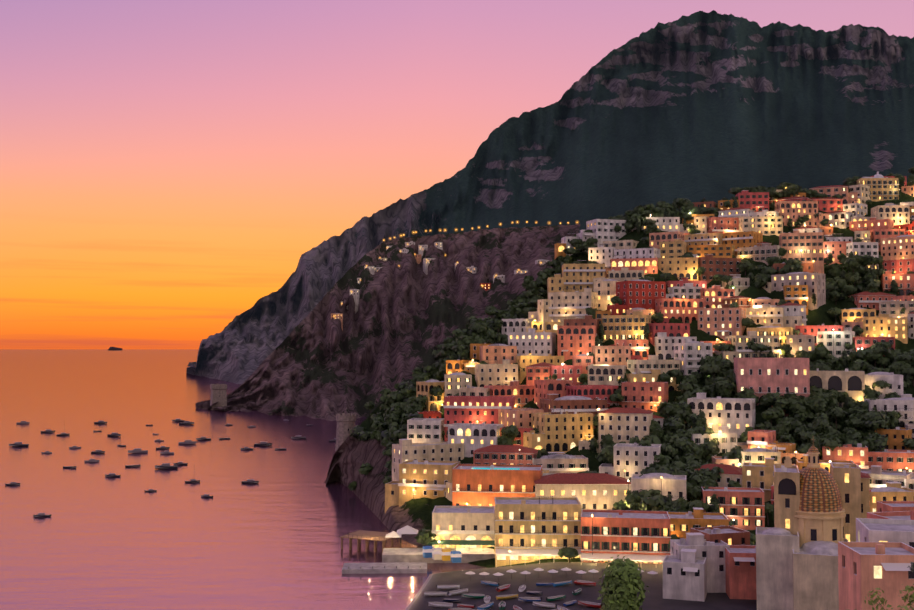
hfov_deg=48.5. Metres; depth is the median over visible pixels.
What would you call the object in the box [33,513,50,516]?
moored boat
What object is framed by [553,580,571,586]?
beach boat
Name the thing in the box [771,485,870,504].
house
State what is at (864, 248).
house
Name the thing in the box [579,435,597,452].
house wing
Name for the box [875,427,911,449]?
house
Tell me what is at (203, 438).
moored boat
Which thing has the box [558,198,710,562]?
town trees
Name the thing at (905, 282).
house
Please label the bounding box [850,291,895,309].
house
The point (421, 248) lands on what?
spur house
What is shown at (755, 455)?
house
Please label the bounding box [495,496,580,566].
beach hotel
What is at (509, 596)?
beach boat
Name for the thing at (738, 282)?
house
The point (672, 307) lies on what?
house
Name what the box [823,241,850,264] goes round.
house
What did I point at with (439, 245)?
spur house
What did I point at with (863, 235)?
house
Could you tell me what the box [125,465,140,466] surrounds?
moored boat
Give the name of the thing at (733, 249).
house wing
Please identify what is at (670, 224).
house
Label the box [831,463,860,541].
church block
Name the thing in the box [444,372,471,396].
house
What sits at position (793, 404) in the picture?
town trees
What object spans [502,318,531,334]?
house
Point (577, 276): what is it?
house
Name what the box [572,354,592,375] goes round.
house
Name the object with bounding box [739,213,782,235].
house
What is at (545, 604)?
beach boat
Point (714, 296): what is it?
house
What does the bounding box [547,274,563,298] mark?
house wing
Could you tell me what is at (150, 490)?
moored boat
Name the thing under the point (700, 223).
house
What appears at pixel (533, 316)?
house
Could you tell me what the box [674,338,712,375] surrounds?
house
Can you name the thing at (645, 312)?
house
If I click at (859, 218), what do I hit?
house
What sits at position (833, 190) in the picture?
house
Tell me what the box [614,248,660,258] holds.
house
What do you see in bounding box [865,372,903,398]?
white villa
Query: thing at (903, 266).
house
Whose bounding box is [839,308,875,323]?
house
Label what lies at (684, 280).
house
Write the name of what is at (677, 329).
house
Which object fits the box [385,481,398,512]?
house wing
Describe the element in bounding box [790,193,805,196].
house
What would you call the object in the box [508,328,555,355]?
house
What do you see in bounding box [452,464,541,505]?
beach hotel
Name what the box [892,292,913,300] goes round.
house
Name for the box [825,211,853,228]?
house
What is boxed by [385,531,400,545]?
gazebo canopy
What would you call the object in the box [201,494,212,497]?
moored boat
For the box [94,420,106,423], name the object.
moored boat
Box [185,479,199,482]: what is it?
moored boat
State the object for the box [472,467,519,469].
rooftop pool
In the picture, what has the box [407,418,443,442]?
house
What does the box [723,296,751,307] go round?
house
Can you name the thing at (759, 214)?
house
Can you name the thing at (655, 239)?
house
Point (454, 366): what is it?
house
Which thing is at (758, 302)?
house
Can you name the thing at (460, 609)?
beach boat
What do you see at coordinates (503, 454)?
house
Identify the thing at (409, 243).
spur house
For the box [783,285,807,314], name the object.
house
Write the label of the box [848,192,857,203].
house wing
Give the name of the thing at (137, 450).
moored boat
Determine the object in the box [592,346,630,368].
house
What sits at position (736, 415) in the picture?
house
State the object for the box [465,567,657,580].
beach umbrellas
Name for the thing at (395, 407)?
town trees
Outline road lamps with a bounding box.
[341,221,577,303]
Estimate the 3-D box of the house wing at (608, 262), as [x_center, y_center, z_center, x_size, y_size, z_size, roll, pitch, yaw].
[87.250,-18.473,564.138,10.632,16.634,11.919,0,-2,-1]
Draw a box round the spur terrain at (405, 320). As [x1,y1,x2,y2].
[208,224,579,420]
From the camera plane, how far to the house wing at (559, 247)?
588.27 m
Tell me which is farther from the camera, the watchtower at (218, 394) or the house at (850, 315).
the watchtower at (218, 394)
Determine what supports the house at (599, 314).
on the town hill terrain at (349, 461)
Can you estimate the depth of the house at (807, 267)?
536.08 m
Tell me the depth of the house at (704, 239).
572.86 m
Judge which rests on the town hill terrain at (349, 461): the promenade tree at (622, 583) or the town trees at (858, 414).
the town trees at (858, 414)
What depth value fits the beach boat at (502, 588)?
262.36 m
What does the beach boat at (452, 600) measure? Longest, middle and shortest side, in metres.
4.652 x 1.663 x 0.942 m
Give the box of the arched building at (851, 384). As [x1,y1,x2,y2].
[810,368,864,406]
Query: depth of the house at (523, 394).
441.00 m
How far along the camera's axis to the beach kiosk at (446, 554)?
299.07 m
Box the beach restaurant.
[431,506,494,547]
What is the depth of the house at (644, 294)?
504.78 m
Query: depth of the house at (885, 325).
488.58 m
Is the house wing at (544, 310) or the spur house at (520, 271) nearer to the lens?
the house wing at (544, 310)
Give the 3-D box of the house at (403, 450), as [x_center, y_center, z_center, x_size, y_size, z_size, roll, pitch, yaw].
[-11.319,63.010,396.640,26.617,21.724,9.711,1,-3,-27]
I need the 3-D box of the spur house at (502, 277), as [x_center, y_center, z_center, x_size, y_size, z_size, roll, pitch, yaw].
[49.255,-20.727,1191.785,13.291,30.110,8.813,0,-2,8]
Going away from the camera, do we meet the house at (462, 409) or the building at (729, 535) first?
the building at (729, 535)
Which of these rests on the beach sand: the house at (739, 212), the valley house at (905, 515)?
the valley house at (905, 515)
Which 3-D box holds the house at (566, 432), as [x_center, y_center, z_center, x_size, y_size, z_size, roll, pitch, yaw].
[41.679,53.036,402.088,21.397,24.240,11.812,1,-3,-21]
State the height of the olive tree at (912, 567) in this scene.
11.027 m
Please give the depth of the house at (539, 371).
454.32 m
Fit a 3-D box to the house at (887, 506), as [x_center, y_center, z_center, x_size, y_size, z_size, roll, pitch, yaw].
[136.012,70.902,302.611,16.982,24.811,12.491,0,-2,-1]
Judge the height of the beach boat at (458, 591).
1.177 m
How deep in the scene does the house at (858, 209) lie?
612.15 m
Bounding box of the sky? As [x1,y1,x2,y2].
[0,0,913,348]
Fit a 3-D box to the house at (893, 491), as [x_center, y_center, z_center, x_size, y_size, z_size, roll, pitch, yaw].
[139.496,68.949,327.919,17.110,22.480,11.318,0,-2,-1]
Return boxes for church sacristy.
[756,527,798,609]
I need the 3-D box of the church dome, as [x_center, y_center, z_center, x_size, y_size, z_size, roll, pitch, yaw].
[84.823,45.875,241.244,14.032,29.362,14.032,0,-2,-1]
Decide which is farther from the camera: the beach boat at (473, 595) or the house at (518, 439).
the house at (518, 439)
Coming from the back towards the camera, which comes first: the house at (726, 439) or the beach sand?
the house at (726, 439)
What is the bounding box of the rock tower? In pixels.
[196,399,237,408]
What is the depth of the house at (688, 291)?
519.36 m
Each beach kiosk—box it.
[422,546,432,557]
[432,548,441,559]
[441,549,451,560]
[451,550,461,562]
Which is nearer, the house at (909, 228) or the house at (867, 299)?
the house at (867, 299)
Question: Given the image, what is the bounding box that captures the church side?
[861,472,870,517]
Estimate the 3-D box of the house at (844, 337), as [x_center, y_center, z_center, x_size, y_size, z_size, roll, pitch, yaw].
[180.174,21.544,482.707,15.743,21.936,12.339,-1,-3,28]
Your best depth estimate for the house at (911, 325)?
493.94 m
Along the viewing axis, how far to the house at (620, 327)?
486.32 m
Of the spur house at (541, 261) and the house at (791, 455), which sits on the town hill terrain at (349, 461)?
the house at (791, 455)
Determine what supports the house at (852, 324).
on the town hill terrain at (349, 461)
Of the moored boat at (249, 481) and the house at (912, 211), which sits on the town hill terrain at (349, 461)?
the house at (912, 211)
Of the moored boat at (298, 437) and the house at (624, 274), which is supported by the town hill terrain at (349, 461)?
the house at (624, 274)
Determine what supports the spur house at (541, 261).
on the spur terrain at (405, 320)
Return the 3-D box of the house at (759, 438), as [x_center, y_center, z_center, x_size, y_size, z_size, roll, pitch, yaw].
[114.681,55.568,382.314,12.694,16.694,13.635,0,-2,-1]
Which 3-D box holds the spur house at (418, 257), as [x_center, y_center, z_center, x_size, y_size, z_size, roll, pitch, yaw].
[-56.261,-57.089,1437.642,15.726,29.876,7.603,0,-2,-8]
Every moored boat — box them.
[5,482,19,484]
[9,442,28,446]
[16,421,29,423]
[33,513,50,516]
[41,429,54,432]
[56,420,69,435]
[84,459,98,461]
[91,450,104,452]
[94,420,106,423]
[105,473,120,476]
[107,432,120,436]
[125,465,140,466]
[128,448,147,452]
[144,489,156,491]
[155,463,177,468]
[160,451,173,453]
[174,462,187,464]
[178,440,196,443]
[179,421,193,424]
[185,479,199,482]
[196,437,210,439]
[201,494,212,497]
[240,447,253,449]
[241,479,258,483]
[254,441,271,445]
[275,436,285,449]
[291,435,305,438]
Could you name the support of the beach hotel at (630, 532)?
on the town hill terrain at (349, 461)
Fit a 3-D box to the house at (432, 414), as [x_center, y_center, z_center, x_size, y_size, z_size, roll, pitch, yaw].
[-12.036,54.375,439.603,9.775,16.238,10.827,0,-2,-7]
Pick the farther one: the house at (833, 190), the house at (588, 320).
the house at (833, 190)
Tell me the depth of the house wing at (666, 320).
497.14 m
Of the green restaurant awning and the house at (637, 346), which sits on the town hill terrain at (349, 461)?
the house at (637, 346)
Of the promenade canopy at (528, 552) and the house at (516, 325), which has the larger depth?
the house at (516, 325)
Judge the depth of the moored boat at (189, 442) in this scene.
682.64 m
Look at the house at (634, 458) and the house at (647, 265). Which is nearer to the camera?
the house at (634, 458)
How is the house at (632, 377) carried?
on the town hill terrain at (349, 461)
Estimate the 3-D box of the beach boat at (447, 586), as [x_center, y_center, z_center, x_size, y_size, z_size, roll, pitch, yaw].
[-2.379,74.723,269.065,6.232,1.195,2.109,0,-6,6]
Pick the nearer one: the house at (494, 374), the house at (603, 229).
the house at (494, 374)
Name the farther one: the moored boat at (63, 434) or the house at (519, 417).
the moored boat at (63, 434)
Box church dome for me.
[787,436,845,547]
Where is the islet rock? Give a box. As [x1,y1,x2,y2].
[108,347,122,349]
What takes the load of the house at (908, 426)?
on the town hill terrain at (349, 461)
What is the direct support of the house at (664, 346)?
on the town hill terrain at (349, 461)
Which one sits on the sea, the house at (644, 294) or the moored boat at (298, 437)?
the moored boat at (298, 437)
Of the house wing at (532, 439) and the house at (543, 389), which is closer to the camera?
the house wing at (532, 439)
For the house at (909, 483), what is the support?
on the town hill terrain at (349, 461)
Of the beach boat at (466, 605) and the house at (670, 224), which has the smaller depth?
the beach boat at (466, 605)
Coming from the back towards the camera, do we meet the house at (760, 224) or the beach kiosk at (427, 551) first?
the house at (760, 224)
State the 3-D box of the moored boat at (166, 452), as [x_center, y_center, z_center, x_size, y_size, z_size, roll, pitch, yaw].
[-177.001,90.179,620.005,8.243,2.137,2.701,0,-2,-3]
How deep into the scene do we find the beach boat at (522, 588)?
260.86 m
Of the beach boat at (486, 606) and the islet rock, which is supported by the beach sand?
the beach boat at (486, 606)
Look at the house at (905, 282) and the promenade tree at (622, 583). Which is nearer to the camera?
the promenade tree at (622, 583)
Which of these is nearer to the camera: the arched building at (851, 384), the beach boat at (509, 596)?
the beach boat at (509, 596)
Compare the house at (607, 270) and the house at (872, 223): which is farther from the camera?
the house at (872, 223)
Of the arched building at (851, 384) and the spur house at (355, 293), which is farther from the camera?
the spur house at (355, 293)
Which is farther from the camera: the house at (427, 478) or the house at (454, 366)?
the house at (454, 366)
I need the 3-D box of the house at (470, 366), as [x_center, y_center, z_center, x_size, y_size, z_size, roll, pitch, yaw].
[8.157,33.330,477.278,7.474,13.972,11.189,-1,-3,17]
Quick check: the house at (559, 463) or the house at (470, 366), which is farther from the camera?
the house at (470, 366)
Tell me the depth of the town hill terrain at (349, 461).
459.52 m
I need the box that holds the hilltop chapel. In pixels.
[862,172,883,177]
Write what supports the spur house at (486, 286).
on the spur terrain at (405, 320)
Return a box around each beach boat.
[424,592,446,595]
[429,602,452,607]
[436,584,459,588]
[443,599,461,601]
[448,588,467,594]
[448,608,471,609]
[457,604,475,607]
[462,594,484,597]
[477,601,493,609]
[481,581,499,585]
[484,595,490,602]
[496,584,509,591]
[496,594,517,599]
[499,601,505,609]
[513,605,521,609]
[518,584,525,591]
[518,597,541,601]
[526,591,542,594]
[533,601,556,607]
[536,583,552,585]
[546,595,565,600]
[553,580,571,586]
[557,605,567,609]
[563,600,576,606]
[572,588,580,594]
[574,580,595,585]
[578,601,601,607]
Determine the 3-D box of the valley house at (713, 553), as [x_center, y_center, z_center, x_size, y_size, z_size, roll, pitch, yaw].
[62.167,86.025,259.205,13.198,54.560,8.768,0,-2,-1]
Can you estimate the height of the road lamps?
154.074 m
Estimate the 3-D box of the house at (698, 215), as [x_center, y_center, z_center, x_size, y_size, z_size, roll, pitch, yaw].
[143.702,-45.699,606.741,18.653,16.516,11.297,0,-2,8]
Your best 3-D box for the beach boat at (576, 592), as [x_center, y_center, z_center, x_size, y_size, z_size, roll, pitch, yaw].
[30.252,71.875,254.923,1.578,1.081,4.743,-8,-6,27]
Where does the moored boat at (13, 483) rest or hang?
on the sea
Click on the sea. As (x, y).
(99, 540)
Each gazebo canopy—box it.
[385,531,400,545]
[397,525,417,538]
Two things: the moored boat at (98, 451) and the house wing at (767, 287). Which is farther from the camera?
the moored boat at (98, 451)
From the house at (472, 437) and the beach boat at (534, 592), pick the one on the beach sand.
the beach boat at (534, 592)
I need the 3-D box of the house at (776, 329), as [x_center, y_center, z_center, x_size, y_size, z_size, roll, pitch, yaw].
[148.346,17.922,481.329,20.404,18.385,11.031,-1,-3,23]
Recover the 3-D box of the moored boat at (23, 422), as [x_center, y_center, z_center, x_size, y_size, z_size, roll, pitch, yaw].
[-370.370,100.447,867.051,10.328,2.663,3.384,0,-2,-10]
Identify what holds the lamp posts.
on the town hill terrain at (349, 461)
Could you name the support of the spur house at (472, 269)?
on the spur terrain at (405, 320)
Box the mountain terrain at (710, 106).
[186,10,913,383]
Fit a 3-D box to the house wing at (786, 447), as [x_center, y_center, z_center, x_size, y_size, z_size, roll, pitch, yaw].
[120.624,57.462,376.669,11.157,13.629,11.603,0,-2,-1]
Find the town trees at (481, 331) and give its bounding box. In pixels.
[442,248,602,472]
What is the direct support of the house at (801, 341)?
on the town hill terrain at (349, 461)
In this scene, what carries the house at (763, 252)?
on the town hill terrain at (349, 461)
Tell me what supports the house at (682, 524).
on the town hill terrain at (349, 461)
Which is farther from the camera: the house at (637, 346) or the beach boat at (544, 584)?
the house at (637, 346)
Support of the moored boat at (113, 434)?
on the sea
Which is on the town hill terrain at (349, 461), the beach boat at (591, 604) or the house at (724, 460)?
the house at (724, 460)
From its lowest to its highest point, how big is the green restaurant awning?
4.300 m
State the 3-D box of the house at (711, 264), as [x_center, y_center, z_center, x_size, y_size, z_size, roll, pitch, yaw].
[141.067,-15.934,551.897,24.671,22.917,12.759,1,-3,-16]
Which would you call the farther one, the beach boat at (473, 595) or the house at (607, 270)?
the house at (607, 270)
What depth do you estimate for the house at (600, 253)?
563.52 m
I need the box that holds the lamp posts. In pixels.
[413,189,906,562]
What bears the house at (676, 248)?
on the town hill terrain at (349, 461)
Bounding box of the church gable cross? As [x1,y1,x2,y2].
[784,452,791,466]
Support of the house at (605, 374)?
on the town hill terrain at (349, 461)
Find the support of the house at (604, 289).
on the town hill terrain at (349, 461)
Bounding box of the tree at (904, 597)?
[864,584,913,609]
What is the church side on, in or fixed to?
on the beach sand
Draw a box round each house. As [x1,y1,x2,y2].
[331,313,342,330]
[350,289,359,313]
[364,266,373,274]
[392,439,463,480]
[398,460,459,506]
[399,248,408,252]
[405,241,414,247]
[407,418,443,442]
[414,254,421,263]
[416,379,444,410]
[417,411,440,417]
[418,245,427,256]
[423,257,435,274]
[434,242,442,249]
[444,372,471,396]
[444,396,514,441]
[446,359,470,373]
[446,482,451,500]
[448,420,503,456]
[459,385,489,395]
[464,361,479,374]
[466,266,476,272]
[470,343,490,359]
[473,445,537,464]
[475,360,517,386]
[480,283,490,290]
[480,342,516,363]
[484,380,533,407]
[493,275,504,282]
[498,408,543,427]
[500,426,532,445]
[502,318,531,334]
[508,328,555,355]
[514,270,527,273]
[516,354,563,383]
[525,362,555,384]
[528,308,537,321]
[531,409,592,453]
[532,322,559,334]
[532,452,588,472]
[534,379,571,408]
[534,473,630,511]
[535,259,548,264]
[540,394,606,428]
[548,288,597,325]
[550,363,581,384]
[557,322,595,361]
[561,233,577,256]
[562,260,604,291]
[564,315,598,335]
[565,385,617,407]
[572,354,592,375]
[586,219,636,246]
[588,244,616,266]
[588,364,625,385]
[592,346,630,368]
[594,278,620,310]
[595,310,610,325]
[597,407,652,452]
[602,311,650,341]
[603,240,638,249]
[605,268,610,277]
[609,268,643,280]
[611,255,657,274]
[613,443,661,479]
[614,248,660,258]
[615,339,649,359]
[616,280,665,311]
[622,381,667,411]
[625,308,653,321]
[626,369,675,391]
[627,355,679,373]
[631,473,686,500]
[642,217,679,231]
[648,323,689,345]
[649,231,684,248]
[653,415,663,428]
[655,297,703,322]
[655,332,696,359]
[658,257,697,280]
[659,239,686,257]
[662,549,706,601]
[663,508,728,538]
[666,277,706,288]
[668,283,701,298]
[670,533,729,592]
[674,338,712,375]
[682,214,713,224]
[685,233,722,244]
[687,244,731,257]
[687,393,755,437]
[690,426,736,455]
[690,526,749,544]
[693,201,716,207]
[694,216,707,232]
[695,464,741,486]
[698,254,740,283]
[698,304,745,339]
[700,285,734,307]
[700,339,730,353]
[701,487,765,529]
[707,217,738,233]
[712,456,738,466]
[718,200,739,209]
[718,207,753,217]
[722,231,762,255]
[722,274,750,295]
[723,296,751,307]
[725,331,780,357]
[725,545,756,599]
[736,189,768,211]
[737,243,780,264]
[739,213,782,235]
[739,445,780,466]
[742,458,794,501]
[746,304,783,326]
[747,323,792,343]
[747,430,775,448]
[749,210,778,216]
[751,297,779,307]
[769,196,811,202]
[771,262,812,274]
[771,272,825,309]
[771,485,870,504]
[775,201,817,226]
[775,303,806,325]
[779,230,823,273]
[781,451,802,465]
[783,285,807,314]
[786,333,814,361]
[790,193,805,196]
[793,226,821,232]
[795,324,842,345]
[796,454,854,472]
[809,185,848,206]
[810,197,841,211]
[816,327,854,357]
[819,226,832,236]
[822,443,868,468]
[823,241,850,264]
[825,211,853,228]
[825,234,852,241]
[838,542,913,609]
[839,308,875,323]
[842,322,862,336]
[843,200,866,216]
[846,239,878,269]
[849,182,869,203]
[849,217,893,231]
[850,217,870,221]
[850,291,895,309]
[853,335,894,356]
[854,227,870,241]
[855,314,907,343]
[856,177,898,201]
[856,518,913,547]
[861,465,913,487]
[864,394,913,428]
[867,510,913,519]
[868,446,913,471]
[869,229,904,251]
[869,482,913,511]
[870,176,906,188]
[871,203,909,224]
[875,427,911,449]
[877,501,913,511]
[879,300,913,324]
[881,235,913,260]
[881,270,913,295]
[882,258,913,273]
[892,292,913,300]
[894,220,913,234]
[900,202,913,206]
[901,186,913,196]
[904,424,913,438]
[904,477,913,489]
[908,312,913,338]
[910,206,913,219]
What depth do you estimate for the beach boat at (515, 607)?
240.72 m
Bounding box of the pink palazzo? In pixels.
[734,358,810,416]
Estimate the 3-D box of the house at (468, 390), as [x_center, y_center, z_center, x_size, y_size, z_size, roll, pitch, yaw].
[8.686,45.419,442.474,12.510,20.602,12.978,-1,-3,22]
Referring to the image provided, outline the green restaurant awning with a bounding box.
[428,540,494,550]
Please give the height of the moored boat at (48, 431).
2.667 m
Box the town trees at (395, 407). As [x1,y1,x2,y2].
[348,337,463,545]
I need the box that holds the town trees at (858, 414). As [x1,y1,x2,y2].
[793,167,913,459]
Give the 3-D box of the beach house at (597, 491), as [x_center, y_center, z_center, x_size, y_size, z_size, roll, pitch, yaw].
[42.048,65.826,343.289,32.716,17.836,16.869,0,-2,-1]
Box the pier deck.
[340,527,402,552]
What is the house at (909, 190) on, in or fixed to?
on the town hill terrain at (349, 461)
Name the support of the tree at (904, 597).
on the terrain
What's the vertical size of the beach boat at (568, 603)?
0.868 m
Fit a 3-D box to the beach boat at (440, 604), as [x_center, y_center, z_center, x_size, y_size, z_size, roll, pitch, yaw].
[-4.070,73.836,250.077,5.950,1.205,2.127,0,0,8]
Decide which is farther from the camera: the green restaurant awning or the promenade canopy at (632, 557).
the green restaurant awning
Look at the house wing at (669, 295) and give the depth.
516.66 m
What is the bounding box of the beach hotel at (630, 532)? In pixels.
[580,509,670,563]
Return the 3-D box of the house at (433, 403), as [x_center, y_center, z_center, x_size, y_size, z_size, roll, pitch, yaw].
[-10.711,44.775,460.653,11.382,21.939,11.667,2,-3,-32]
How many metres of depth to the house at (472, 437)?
399.42 m
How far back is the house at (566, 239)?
590.13 m
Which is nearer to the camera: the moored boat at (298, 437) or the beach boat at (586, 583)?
the beach boat at (586, 583)
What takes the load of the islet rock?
in the sea
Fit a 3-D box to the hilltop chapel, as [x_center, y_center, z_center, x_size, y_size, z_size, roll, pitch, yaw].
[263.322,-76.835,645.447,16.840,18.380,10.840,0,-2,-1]
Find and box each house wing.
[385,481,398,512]
[523,430,545,449]
[538,299,551,329]
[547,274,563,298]
[554,243,565,258]
[576,230,595,252]
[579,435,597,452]
[599,463,613,474]
[606,257,613,267]
[607,301,626,314]
[631,355,641,359]
[654,318,668,322]
[666,294,673,297]
[680,224,689,232]
[715,350,737,370]
[732,245,734,254]
[737,442,747,448]
[762,282,770,292]
[768,441,795,463]
[783,315,801,329]
[818,213,828,227]
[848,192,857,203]
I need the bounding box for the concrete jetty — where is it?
[342,548,494,573]
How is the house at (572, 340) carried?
on the town hill terrain at (349, 461)
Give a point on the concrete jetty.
(404, 560)
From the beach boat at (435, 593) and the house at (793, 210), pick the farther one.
the house at (793, 210)
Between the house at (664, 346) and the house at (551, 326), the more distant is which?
the house at (551, 326)
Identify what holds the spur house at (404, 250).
on the spur terrain at (405, 320)
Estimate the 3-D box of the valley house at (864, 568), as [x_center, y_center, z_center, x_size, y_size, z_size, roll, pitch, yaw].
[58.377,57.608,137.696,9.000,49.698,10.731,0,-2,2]
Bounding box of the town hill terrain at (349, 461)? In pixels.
[326,189,913,567]
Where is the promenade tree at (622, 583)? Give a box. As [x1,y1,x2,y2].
[597,555,648,609]
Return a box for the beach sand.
[405,562,756,609]
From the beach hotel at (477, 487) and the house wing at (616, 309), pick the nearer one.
the beach hotel at (477, 487)
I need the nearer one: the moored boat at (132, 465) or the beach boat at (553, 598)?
the beach boat at (553, 598)
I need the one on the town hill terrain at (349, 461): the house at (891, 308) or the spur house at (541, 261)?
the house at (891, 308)
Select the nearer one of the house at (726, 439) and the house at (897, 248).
the house at (726, 439)
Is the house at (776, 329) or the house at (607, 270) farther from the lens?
the house at (607, 270)
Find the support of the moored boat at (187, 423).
on the sea
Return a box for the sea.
[0,349,485,609]
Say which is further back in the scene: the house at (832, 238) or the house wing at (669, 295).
the house at (832, 238)
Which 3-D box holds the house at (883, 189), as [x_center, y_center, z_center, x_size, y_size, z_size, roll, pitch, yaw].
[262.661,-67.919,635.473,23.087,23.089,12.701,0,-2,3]
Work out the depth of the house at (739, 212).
596.46 m
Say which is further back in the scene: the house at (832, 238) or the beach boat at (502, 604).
the house at (832, 238)
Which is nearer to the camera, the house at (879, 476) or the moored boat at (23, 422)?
the house at (879, 476)
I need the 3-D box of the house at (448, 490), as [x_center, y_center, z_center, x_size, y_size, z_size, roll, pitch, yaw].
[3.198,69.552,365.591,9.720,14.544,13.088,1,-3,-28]
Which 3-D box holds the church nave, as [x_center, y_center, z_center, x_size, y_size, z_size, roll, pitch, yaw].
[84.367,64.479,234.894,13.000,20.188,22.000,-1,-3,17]
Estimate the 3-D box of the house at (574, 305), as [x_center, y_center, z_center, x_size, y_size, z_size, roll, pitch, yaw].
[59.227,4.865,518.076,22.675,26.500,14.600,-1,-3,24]
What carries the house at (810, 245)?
on the town hill terrain at (349, 461)
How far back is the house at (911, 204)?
613.70 m
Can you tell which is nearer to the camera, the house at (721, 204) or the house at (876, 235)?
the house at (876, 235)
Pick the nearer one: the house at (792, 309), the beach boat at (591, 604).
the beach boat at (591, 604)
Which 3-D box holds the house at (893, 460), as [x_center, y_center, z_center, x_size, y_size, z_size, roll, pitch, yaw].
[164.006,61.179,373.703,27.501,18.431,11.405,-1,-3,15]
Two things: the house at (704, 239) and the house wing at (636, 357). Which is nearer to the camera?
the house wing at (636, 357)
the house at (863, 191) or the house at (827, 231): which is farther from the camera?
the house at (863, 191)
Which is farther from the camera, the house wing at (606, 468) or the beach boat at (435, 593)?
the house wing at (606, 468)
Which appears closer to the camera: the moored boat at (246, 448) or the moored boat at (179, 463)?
the moored boat at (179, 463)
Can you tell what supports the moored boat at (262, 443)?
on the sea
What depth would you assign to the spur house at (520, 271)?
1141.88 m
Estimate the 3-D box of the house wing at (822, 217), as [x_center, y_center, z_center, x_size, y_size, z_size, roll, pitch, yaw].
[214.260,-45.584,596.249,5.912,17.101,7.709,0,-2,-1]
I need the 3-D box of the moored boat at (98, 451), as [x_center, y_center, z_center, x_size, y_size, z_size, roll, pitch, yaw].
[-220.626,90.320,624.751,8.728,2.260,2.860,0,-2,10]
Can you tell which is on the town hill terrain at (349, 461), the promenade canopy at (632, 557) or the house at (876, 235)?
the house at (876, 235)
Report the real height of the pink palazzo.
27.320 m
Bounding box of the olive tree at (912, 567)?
[907,562,913,571]
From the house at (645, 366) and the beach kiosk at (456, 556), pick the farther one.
the house at (645, 366)
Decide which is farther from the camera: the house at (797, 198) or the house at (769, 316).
the house at (797, 198)
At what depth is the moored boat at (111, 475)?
509.14 m
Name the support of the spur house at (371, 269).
on the spur terrain at (405, 320)
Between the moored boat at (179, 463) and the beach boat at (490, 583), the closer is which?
the beach boat at (490, 583)
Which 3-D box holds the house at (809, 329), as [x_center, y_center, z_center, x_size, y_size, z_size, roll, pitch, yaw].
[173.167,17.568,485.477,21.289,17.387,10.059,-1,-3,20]
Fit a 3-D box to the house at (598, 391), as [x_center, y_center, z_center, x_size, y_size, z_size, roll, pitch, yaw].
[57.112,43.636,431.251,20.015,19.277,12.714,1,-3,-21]
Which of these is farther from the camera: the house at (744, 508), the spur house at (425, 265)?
the spur house at (425, 265)
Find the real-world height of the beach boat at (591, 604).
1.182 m
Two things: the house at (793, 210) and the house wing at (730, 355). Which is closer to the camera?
the house wing at (730, 355)
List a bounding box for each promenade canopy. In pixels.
[495,549,580,566]
[580,553,665,561]
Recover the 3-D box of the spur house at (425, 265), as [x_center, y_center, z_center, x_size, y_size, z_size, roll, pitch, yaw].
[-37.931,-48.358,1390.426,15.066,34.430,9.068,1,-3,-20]
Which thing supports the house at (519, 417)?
on the town hill terrain at (349, 461)
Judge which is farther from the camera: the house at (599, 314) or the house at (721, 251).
the house at (721, 251)
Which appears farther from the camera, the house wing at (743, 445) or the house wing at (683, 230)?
the house wing at (683, 230)
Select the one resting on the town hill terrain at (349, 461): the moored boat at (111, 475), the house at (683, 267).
the house at (683, 267)
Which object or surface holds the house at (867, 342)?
on the town hill terrain at (349, 461)
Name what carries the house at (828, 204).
on the town hill terrain at (349, 461)
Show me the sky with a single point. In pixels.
(167, 167)
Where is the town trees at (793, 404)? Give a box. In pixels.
[675,182,832,544]
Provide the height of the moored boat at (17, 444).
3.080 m
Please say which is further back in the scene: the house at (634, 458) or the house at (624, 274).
the house at (624, 274)
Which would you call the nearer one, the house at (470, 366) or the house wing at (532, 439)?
the house wing at (532, 439)
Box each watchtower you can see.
[210,384,226,409]
[335,413,355,451]
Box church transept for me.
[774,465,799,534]
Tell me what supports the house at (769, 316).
on the town hill terrain at (349, 461)
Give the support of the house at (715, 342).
on the town hill terrain at (349, 461)
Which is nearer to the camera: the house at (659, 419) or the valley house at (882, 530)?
the valley house at (882, 530)
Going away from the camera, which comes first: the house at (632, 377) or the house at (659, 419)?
the house at (659, 419)
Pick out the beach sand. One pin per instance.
(654, 599)
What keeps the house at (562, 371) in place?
on the town hill terrain at (349, 461)
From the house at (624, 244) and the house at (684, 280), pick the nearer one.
the house at (684, 280)
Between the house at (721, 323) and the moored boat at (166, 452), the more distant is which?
the moored boat at (166, 452)
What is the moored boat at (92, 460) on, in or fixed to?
on the sea
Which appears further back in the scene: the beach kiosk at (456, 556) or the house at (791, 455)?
the house at (791, 455)
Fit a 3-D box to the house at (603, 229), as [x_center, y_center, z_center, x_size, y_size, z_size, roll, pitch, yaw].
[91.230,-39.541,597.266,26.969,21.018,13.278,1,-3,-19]
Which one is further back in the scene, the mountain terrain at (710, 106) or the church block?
the mountain terrain at (710, 106)
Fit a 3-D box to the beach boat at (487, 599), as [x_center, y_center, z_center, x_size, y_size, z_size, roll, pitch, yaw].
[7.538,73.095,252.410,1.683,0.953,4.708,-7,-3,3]
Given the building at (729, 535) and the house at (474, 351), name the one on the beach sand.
the building at (729, 535)

